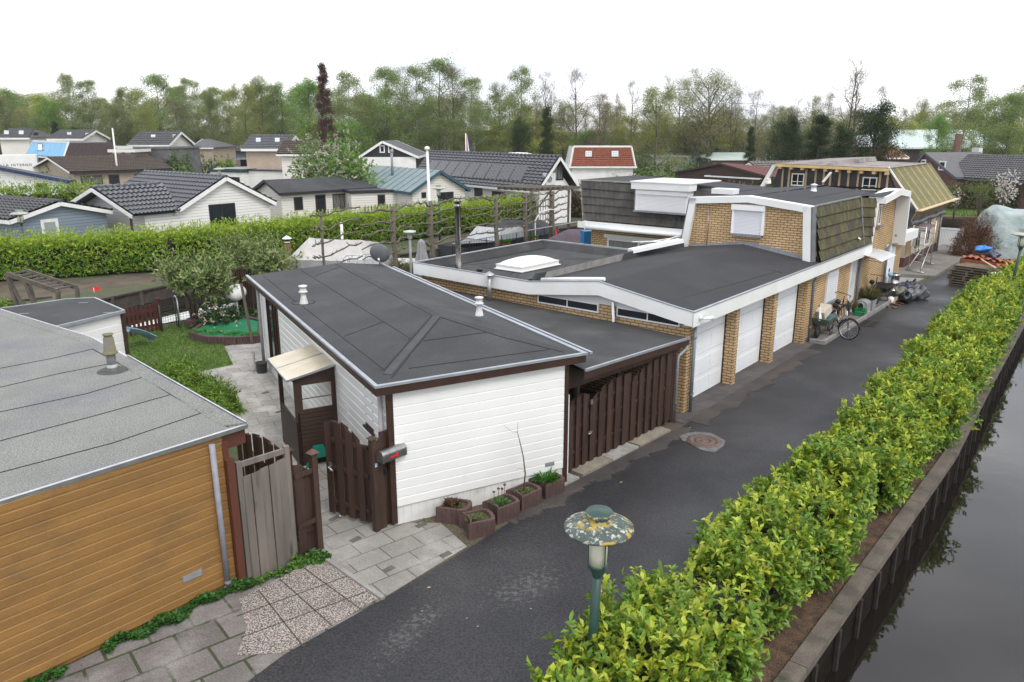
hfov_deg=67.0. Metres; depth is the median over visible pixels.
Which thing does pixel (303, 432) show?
porch
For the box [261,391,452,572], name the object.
dark setts
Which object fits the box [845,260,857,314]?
door
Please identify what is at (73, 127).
tree
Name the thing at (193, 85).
tree
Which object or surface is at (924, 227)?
scaffold tower
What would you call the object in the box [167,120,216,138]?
tree
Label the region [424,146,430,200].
flagpole
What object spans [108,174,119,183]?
door
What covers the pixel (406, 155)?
house
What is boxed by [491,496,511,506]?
sedum plant
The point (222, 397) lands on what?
conifer bush
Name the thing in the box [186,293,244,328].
flowering shrub
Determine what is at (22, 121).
tree
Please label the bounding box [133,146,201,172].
grey lean to
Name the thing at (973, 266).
pallet
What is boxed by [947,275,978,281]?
pallet
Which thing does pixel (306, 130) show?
tree
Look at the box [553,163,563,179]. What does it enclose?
window
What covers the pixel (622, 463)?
road edge grit strip
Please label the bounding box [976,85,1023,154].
tree
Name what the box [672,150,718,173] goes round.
park shrub
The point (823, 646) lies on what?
canal edging
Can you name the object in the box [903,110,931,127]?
tree
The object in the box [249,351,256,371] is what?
umbrella foot
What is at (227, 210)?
window
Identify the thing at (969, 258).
tile stack
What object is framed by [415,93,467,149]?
tree
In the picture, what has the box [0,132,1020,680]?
ground
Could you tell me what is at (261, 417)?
terrace
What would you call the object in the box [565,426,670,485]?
carport slabs
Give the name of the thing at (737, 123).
tree
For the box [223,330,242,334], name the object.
bed greens
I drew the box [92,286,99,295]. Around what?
red flag
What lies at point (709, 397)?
garage apron
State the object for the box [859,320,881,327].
drain grate
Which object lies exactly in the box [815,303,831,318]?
white block
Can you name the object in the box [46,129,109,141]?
chalet
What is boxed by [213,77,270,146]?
tree
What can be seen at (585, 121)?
tree
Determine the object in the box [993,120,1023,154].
tree
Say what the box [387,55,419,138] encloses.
tree
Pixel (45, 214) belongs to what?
blue house
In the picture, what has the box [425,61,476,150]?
tree
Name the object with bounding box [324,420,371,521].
open gate
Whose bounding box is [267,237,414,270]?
tented boat
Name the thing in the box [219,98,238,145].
tree
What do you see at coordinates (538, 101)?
tree
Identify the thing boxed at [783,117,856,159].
tree
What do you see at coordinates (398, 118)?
tree
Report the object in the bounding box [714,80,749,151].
tree
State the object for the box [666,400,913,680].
hedge stems
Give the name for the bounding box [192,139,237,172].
house
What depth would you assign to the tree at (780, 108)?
111.27 m
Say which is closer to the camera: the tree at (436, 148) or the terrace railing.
the terrace railing
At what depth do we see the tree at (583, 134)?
110.13 m
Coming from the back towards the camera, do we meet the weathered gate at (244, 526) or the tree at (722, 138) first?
the tree at (722, 138)
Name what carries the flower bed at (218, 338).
on the ground at (114, 282)
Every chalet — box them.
[0,128,49,154]
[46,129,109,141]
[127,131,194,146]
[240,134,298,168]
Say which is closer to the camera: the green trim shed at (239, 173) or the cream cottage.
the cream cottage
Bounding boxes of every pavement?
[47,518,424,681]
[237,561,377,654]
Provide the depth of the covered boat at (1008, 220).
40.79 m
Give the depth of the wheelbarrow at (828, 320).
25.23 m
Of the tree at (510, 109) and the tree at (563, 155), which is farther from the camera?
the tree at (510, 109)
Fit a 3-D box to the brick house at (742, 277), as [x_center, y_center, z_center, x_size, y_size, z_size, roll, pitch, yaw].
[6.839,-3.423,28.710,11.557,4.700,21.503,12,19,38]
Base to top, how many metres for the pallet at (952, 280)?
0.106 m
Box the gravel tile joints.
[237,567,367,646]
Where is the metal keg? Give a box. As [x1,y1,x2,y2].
[886,273,899,296]
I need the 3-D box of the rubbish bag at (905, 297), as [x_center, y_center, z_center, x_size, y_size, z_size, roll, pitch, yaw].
[15.500,-1.722,30.511,0.524,0.588,0.611,7,17,25]
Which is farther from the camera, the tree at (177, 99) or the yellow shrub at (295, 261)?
the tree at (177, 99)
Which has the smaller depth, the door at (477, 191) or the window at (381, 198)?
the window at (381, 198)
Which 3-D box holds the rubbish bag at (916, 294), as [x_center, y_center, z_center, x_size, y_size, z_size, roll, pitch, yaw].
[16.057,-1.896,31.059,0.636,0.686,0.662,0,15,0]
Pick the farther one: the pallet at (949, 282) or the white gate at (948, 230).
the white gate at (948, 230)
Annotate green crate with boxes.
[854,307,866,315]
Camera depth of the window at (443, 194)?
56.21 m
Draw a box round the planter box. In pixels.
[870,299,876,310]
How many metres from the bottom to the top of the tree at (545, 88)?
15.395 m
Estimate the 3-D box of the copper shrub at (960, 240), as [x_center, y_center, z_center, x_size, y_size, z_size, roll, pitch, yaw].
[24.651,-5.722,41.000,2.868,2.787,2.309,0,15,0]
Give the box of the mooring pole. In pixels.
[340,222,343,239]
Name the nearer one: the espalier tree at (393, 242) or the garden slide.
the garden slide
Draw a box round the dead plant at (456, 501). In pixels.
[444,497,459,507]
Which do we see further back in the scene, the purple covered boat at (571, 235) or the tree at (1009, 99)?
the tree at (1009, 99)
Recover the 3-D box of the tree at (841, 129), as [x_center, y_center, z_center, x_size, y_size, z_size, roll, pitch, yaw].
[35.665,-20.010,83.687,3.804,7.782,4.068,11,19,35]
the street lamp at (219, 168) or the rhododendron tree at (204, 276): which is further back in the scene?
the street lamp at (219, 168)
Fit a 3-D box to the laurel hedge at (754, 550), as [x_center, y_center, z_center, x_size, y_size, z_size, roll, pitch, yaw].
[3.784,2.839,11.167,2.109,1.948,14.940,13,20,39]
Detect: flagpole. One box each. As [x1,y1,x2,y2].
[112,128,117,165]
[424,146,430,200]
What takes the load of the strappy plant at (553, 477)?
in the planter at (550, 490)
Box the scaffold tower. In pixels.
[905,220,936,272]
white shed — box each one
[0,297,129,354]
[248,169,282,187]
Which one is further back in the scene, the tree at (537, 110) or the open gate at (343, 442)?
the tree at (537, 110)
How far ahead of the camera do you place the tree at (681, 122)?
149.69 m
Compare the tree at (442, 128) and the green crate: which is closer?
the green crate
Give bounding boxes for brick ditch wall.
[942,216,974,218]
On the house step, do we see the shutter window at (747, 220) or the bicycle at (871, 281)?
the bicycle at (871, 281)
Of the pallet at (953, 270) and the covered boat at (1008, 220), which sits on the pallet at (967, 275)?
the pallet at (953, 270)
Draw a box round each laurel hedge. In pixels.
[525,378,951,681]
[858,270,1023,448]
[978,253,1023,299]
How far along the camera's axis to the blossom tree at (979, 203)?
60.14 m
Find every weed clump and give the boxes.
[290,553,310,568]
[304,548,331,564]
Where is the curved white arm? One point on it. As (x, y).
(537, 217)
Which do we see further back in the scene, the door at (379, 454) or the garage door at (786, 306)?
the garage door at (786, 306)
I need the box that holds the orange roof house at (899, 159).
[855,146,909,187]
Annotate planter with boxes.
[184,317,203,327]
[436,497,471,524]
[459,508,494,539]
[482,493,519,524]
[506,482,541,511]
[528,472,564,499]
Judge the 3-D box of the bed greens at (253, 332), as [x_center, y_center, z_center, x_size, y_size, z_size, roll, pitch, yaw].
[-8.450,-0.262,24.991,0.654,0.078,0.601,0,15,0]
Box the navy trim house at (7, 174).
[0,165,75,194]
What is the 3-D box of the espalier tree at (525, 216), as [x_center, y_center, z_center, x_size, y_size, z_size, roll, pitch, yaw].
[0.734,-6.813,43.648,0.391,3.381,3.652,8,17,26]
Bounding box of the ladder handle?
[173,295,180,328]
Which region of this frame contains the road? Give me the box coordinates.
[248,259,1015,681]
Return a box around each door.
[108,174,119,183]
[315,194,326,214]
[376,450,384,463]
[474,187,482,196]
[693,315,724,396]
[735,299,763,372]
[773,285,797,351]
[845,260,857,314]
[882,244,895,294]
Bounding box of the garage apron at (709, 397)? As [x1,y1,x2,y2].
[657,342,813,422]
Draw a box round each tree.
[0,85,31,128]
[0,94,28,150]
[4,91,66,123]
[6,90,41,122]
[9,117,47,132]
[11,105,44,130]
[12,92,71,131]
[20,89,94,132]
[23,95,70,133]
[38,70,96,129]
[50,120,58,134]
[59,125,93,129]
[60,97,87,127]
[68,98,118,134]
[70,77,110,136]
[86,97,115,129]
[95,102,131,145]
[96,82,167,130]
[99,85,144,144]
[99,118,158,145]
[103,108,145,143]
[125,68,193,135]
[128,103,157,133]
[141,93,193,130]
[144,245,245,318]
[160,85,199,129]
[165,99,192,139]
[167,83,210,141]
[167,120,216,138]
[168,75,214,141]
[185,88,229,141]
[190,88,232,142]
[190,126,229,142]
[200,83,236,141]
[205,223,301,308]
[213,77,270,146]
[215,90,247,143]
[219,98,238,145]
[219,103,254,144]
[223,84,286,138]
[228,128,249,143]
[230,118,285,145]
[237,70,292,139]
[257,75,315,136]
[257,99,295,133]
[277,73,339,140]
[286,86,314,135]
[286,114,363,177]
[293,121,340,139]
[297,85,345,134]
[300,123,352,160]
[310,203,362,264]
[312,94,355,122]
[313,61,342,148]
[325,67,380,173]
[325,117,378,167]
[334,91,360,121]
[344,86,386,155]
[347,94,372,140]
[350,94,404,145]
[353,56,421,152]
[354,119,392,157]
[360,200,413,267]
[371,84,404,139]
[376,122,417,145]
[378,102,414,143]
[382,94,454,144]
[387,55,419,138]
[392,63,444,147]
[392,116,450,152]
[396,48,475,151]
[405,94,449,151]
[412,197,465,258]
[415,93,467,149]
[418,117,471,151]
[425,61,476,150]
[428,92,479,145]
[447,127,484,150]
[451,108,497,150]
[452,73,494,151]
[465,191,511,246]
[472,128,507,152]
[474,79,517,152]
[474,119,536,151]
[489,105,511,146]
[491,63,543,149]
[496,97,520,129]
[499,116,574,154]
[502,105,541,153]
[504,113,535,153]
[511,189,539,241]
[522,105,559,146]
[525,93,543,153]
[529,94,544,109]
[531,65,568,152]
[534,115,579,152]
[536,106,557,154]
[539,188,569,236]
[541,127,584,161]
[551,97,592,144]
[551,99,583,152]
[552,61,613,144]
[564,126,618,145]
[573,92,620,145]
[577,106,593,145]
[580,89,617,145]
[584,114,622,145]
[585,125,639,152]
[587,98,638,143]
[607,129,651,169]
[608,91,626,142]
[608,166,636,176]
[612,77,645,147]
[614,114,647,157]
[621,79,693,171]
[630,119,672,152]
[633,108,678,146]
[633,118,684,169]
[637,119,719,159]
[640,72,712,151]
[653,59,769,164]
[655,117,728,155]
[664,115,693,150]
[678,117,755,155]
[685,103,746,149]
[711,128,771,160]
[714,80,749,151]
[719,106,756,148]
[735,83,773,158]
[737,115,771,160]
[741,125,788,160]
[742,126,756,163]
[745,113,774,151]
[747,98,794,160]
[756,127,830,159]
[760,107,812,144]
[761,112,811,160]
[768,105,801,126]
[780,95,812,159]
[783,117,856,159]
[792,89,835,149]
[797,115,856,159]
[801,113,839,159]
[812,91,843,149]
[818,55,881,154]
[826,121,858,166]
[830,94,912,179]
[832,104,866,131]
[849,76,898,147]
[887,105,917,136]
[895,121,930,129]
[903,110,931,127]
[905,93,939,129]
[905,114,945,129]
[916,98,967,118]
[917,108,957,154]
[929,70,1014,151]
[932,111,962,129]
[948,106,989,129]
[950,120,982,129]
[952,185,964,218]
[963,94,1023,154]
[967,172,993,215]
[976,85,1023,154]
[983,74,1023,154]
[991,169,1022,205]
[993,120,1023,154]
[1002,107,1023,153]
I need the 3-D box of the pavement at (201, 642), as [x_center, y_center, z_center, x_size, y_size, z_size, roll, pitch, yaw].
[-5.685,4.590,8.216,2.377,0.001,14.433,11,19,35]
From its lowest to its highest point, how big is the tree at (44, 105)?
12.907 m
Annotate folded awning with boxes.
[628,234,683,252]
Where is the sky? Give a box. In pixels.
[0,0,1023,131]
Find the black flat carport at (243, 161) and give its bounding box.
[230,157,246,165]
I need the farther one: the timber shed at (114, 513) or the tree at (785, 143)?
the tree at (785, 143)
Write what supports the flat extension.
on the ground at (114, 282)
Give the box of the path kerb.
[325,558,384,600]
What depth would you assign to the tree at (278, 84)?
134.89 m
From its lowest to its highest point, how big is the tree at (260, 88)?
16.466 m
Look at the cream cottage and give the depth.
56.35 m
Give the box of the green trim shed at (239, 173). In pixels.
[208,166,256,185]
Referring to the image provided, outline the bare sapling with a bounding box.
[505,426,525,490]
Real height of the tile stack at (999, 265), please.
0.822 m
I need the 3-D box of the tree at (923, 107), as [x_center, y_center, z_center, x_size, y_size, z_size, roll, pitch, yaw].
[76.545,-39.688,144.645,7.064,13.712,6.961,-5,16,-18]
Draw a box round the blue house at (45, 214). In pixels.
[0,195,112,243]
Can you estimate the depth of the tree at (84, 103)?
146.78 m
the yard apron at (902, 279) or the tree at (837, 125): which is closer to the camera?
the yard apron at (902, 279)
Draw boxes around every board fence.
[232,267,254,313]
[364,204,396,211]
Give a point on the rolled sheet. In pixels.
(576, 279)
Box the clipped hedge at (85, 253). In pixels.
[0,192,536,279]
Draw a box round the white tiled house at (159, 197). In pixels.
[70,169,276,240]
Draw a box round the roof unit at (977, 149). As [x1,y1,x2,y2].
[972,148,982,152]
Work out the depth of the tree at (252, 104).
159.29 m
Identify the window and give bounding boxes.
[37,143,42,150]
[40,218,59,238]
[80,175,102,184]
[208,203,236,225]
[293,197,303,210]
[332,193,345,210]
[363,387,374,435]
[377,194,384,205]
[379,145,384,152]
[421,192,425,197]
[440,192,446,203]
[446,191,453,202]
[492,191,505,195]
[537,295,598,312]
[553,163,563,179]
[585,150,592,156]
[604,233,663,247]
[611,150,618,156]
[616,307,679,326]
[731,204,766,237]
[791,173,804,185]
[824,268,838,303]
[861,177,877,190]
[876,205,882,227]
[914,219,931,250]
[938,161,945,169]
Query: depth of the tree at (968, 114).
155.84 m
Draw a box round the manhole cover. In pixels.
[680,432,724,451]
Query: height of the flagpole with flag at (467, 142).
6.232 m
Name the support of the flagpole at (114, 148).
on the ground at (114, 282)
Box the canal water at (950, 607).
[824,342,1023,681]
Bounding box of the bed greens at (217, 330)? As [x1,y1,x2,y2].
[205,328,223,334]
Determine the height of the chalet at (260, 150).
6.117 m
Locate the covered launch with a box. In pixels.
[438,220,558,256]
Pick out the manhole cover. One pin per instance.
(705, 441)
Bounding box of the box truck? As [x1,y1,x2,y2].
[0,154,38,171]
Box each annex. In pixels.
[107,149,150,156]
[115,145,149,148]
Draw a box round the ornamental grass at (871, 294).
[858,285,886,299]
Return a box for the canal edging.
[773,312,1023,681]
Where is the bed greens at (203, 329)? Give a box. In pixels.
[188,327,205,332]
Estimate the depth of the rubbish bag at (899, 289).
31.38 m
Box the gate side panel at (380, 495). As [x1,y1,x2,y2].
[365,429,391,532]
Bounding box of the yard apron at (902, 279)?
[899,277,922,282]
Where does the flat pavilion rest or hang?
on the ground at (114, 282)
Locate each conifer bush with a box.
[152,353,198,386]
[172,364,230,395]
[185,375,248,414]
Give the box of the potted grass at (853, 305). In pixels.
[845,298,859,309]
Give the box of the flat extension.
[344,188,396,213]
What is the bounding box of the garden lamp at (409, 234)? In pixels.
[403,230,415,273]
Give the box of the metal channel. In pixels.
[611,302,614,321]
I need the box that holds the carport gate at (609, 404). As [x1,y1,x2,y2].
[567,353,672,473]
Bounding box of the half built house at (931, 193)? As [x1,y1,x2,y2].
[760,157,959,266]
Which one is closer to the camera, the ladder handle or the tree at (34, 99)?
the ladder handle
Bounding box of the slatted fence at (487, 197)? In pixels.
[468,193,577,203]
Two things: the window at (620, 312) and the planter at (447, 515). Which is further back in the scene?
the window at (620, 312)
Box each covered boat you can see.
[547,229,582,242]
[963,205,1023,258]
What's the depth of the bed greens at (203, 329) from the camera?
25.36 m
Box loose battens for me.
[822,172,831,181]
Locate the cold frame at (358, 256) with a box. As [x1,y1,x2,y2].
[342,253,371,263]
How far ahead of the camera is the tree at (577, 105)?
159.11 m
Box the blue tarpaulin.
[974,245,994,252]
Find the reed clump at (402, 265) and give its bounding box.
[389,252,419,276]
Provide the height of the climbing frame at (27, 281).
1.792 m
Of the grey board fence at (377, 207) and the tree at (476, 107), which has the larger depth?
the tree at (476, 107)
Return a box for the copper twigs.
[960,215,995,255]
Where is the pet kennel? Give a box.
[857,298,870,312]
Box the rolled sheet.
[541,277,605,280]
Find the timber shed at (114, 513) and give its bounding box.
[0,309,247,681]
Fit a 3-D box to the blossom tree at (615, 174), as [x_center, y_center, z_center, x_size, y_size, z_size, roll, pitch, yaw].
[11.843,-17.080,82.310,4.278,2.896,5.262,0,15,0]
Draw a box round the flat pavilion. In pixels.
[694,152,747,166]
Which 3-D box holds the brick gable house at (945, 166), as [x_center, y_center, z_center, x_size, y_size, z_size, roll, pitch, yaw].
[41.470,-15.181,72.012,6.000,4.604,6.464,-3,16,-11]
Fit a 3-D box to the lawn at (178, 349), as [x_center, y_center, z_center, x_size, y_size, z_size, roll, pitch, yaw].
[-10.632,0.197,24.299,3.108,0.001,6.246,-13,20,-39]
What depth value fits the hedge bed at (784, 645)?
11.01 m
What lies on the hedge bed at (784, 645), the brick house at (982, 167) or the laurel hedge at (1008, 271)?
the laurel hedge at (1008, 271)
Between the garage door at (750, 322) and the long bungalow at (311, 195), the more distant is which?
the long bungalow at (311, 195)
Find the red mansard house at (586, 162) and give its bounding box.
[565,146,636,183]
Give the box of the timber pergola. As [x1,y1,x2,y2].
[492,184,585,237]
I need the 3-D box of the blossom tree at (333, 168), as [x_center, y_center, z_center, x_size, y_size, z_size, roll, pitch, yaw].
[-14.473,-13.515,59.794,5.425,7.840,7.064,-7,17,-23]
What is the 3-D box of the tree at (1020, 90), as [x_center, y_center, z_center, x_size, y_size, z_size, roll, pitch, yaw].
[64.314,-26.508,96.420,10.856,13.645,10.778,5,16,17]
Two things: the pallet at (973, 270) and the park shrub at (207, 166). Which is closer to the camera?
the pallet at (973, 270)
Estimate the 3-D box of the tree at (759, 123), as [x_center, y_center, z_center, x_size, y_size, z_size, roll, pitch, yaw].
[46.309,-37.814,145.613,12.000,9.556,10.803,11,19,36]
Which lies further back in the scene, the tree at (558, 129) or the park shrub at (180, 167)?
the tree at (558, 129)
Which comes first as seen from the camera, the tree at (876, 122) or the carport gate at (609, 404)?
the carport gate at (609, 404)
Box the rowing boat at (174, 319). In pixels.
[131,303,234,326]
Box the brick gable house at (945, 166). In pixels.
[915,152,982,189]
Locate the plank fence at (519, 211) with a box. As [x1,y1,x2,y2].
[499,201,545,221]
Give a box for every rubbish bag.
[894,283,906,296]
[897,290,911,303]
[900,280,913,288]
[905,286,922,300]
[909,278,920,286]
[915,283,929,299]
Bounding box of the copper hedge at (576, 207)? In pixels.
[571,179,771,215]
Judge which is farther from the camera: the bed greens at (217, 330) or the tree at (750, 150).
the tree at (750, 150)
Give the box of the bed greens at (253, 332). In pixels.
[240,331,258,335]
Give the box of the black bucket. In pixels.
[255,361,266,373]
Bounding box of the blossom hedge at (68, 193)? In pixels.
[0,175,105,200]
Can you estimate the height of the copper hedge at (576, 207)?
3.049 m
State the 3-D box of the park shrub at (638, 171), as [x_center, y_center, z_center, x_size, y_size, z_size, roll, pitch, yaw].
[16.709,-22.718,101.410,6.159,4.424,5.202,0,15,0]
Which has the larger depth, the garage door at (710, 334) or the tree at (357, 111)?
the tree at (357, 111)
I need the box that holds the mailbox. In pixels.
[376,443,406,463]
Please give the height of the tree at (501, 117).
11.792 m
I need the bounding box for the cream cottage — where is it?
[366,149,470,208]
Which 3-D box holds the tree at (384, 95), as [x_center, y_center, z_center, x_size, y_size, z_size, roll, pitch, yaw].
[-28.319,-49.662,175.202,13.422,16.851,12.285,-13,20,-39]
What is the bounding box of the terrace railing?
[452,221,576,254]
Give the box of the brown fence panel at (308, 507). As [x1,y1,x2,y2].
[292,448,323,554]
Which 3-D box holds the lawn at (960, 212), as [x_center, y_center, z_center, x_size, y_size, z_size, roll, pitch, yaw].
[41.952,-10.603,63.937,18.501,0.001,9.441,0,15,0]
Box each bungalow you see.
[33,154,173,193]
[231,144,245,166]
[245,263,592,524]
[253,176,377,220]
[276,140,341,178]
[675,163,777,186]
[743,160,820,167]
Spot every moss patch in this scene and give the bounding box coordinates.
[444,501,462,508]
[465,512,485,522]
[515,487,531,494]
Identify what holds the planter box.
on the house step
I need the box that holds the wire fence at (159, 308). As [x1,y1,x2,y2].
[158,296,233,331]
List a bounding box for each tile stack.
[959,254,1014,265]
[993,264,1014,268]
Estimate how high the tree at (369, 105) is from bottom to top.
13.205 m
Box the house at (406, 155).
[359,140,425,170]
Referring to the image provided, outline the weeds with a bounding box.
[253,563,294,585]
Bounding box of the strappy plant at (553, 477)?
[531,467,561,483]
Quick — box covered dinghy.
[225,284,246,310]
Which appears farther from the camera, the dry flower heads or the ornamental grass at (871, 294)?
the ornamental grass at (871, 294)
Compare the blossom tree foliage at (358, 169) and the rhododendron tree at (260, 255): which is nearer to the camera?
the rhododendron tree at (260, 255)
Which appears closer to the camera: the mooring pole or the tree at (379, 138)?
the mooring pole
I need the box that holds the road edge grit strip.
[507,426,695,524]
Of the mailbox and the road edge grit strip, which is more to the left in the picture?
the mailbox
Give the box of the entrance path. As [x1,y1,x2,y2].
[318,470,466,596]
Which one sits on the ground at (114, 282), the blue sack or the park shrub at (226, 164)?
the park shrub at (226, 164)
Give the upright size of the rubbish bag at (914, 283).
0.607 m
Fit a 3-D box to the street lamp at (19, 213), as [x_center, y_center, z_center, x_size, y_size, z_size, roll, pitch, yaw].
[-23.677,-4.904,37.532,0.840,2.916,0.840,0,15,0]
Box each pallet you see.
[947,273,980,280]
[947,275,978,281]
[948,280,967,285]
[949,268,987,275]
[949,278,976,283]
[950,271,986,277]
[954,262,998,271]
[954,266,999,273]
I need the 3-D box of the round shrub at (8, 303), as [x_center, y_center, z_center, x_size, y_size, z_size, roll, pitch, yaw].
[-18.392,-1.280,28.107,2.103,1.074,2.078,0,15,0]
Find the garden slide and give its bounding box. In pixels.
[126,327,155,343]
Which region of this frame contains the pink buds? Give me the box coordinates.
[192,304,240,331]
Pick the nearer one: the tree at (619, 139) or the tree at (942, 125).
the tree at (942, 125)
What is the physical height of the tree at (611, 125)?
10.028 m
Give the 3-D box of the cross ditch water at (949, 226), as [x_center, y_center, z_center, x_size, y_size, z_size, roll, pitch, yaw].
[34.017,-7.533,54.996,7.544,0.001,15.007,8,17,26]
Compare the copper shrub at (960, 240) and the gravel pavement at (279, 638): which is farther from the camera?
the copper shrub at (960, 240)
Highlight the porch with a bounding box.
[267,344,337,465]
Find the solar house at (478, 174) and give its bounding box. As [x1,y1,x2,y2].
[418,150,580,223]
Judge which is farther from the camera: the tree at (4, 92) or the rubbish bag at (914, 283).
the tree at (4, 92)
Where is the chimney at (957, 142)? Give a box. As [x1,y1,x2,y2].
[952,134,962,151]
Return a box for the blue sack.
[985,250,1000,258]
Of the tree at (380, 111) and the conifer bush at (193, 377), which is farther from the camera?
the tree at (380, 111)
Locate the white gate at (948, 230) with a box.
[936,227,962,244]
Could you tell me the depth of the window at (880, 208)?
29.50 m
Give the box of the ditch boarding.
[99,225,590,308]
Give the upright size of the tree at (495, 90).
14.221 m
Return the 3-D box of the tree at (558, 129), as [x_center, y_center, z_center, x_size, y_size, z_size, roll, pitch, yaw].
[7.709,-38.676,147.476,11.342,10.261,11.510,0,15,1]
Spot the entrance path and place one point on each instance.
(410, 551)
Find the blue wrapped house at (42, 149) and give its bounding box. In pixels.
[26,140,113,161]
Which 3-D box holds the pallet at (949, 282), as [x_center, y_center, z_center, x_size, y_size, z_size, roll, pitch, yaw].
[20.262,-2.533,34.138,1.102,0.106,1.431,-11,19,-34]
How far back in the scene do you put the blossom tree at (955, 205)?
59.25 m
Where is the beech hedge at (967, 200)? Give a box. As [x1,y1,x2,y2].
[944,180,1023,208]
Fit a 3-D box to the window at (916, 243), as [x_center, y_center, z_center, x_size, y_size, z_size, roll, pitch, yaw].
[21.139,-5.581,39.759,0.061,1.550,3.200,12,19,38]
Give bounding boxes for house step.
[805,297,895,344]
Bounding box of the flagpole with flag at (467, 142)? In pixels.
[465,133,470,150]
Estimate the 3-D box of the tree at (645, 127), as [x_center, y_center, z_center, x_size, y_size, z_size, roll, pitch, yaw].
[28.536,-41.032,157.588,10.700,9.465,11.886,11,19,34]
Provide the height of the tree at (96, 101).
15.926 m
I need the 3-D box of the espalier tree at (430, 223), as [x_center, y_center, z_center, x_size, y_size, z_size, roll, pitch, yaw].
[-3.400,-4.994,36.447,0.387,3.660,4.193,9,18,30]
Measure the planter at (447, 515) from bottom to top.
0.290 m
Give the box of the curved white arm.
[535,209,554,239]
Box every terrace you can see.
[199,342,326,470]
[898,243,965,278]
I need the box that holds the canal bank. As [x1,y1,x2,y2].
[941,219,973,224]
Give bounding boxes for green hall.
[829,129,1005,162]
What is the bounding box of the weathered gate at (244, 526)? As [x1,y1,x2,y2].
[224,444,297,579]
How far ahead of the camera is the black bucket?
21.67 m
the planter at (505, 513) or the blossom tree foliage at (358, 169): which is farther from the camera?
the blossom tree foliage at (358, 169)
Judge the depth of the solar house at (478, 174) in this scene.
58.51 m
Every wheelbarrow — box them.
[812,313,840,337]
[872,281,896,303]
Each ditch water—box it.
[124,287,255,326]
[941,225,972,230]
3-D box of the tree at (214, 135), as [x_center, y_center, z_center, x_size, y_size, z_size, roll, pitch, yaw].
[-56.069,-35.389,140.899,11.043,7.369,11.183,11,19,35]
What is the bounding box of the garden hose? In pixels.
[306,444,332,467]
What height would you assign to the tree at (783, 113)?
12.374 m
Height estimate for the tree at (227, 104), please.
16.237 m
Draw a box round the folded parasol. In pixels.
[415,239,427,260]
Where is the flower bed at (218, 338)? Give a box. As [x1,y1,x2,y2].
[188,316,260,344]
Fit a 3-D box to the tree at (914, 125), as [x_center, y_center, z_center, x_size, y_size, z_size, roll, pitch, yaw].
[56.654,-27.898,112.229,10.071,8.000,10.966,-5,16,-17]
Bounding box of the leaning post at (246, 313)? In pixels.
[240,283,253,343]
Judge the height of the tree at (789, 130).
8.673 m
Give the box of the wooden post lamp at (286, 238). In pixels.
[282,235,291,263]
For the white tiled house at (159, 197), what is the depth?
45.54 m
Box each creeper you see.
[23,664,68,681]
[100,576,256,653]
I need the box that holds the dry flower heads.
[492,483,505,500]
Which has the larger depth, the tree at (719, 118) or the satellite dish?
the tree at (719, 118)
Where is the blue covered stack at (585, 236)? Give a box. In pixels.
[580,230,590,243]
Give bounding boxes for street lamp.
[10,209,29,238]
[213,166,223,173]
[431,185,444,242]
[564,505,633,659]
[1010,229,1023,281]
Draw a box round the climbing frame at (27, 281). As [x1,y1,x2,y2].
[1,268,79,305]
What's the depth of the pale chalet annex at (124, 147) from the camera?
96.93 m
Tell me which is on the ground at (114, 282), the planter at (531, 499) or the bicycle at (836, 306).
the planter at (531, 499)
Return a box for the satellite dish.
[370,244,389,264]
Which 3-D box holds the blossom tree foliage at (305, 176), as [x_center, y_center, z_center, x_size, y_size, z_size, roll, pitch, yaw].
[-15.595,-12.649,61.084,7.420,6.049,5.378,-5,16,-19]
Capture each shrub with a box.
[0,296,26,307]
[163,148,194,171]
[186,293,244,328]
[200,154,227,173]
[216,154,237,167]
[239,306,257,316]
[285,251,307,268]
[633,151,662,176]
[639,159,690,177]
[643,152,696,175]
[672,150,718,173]
[947,208,1003,257]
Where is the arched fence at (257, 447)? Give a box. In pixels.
[237,433,297,535]
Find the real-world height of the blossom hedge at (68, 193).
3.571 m
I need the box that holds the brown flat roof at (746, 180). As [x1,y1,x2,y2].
[704,175,761,185]
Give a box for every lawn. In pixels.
[128,326,232,370]
[944,208,982,216]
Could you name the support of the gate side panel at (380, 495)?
on the entrance path
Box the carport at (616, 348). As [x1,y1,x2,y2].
[450,290,690,444]
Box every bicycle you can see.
[824,303,860,339]
[827,291,850,329]
[869,274,885,290]
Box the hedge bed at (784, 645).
[731,301,1023,681]
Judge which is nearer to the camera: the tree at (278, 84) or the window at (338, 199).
the window at (338, 199)
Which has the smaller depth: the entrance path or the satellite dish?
the entrance path
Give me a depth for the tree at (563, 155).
112.16 m
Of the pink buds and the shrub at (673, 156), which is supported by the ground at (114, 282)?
the shrub at (673, 156)
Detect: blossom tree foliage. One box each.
[285,144,345,177]
[310,136,386,185]
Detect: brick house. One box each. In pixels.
[413,175,918,412]
[957,154,1023,208]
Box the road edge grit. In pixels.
[688,349,823,425]
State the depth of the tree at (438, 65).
116.72 m
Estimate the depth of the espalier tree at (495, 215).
40.05 m
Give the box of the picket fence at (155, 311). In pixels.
[124,298,162,335]
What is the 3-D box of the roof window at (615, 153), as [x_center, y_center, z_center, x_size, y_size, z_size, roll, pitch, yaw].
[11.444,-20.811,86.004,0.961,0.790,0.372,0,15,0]

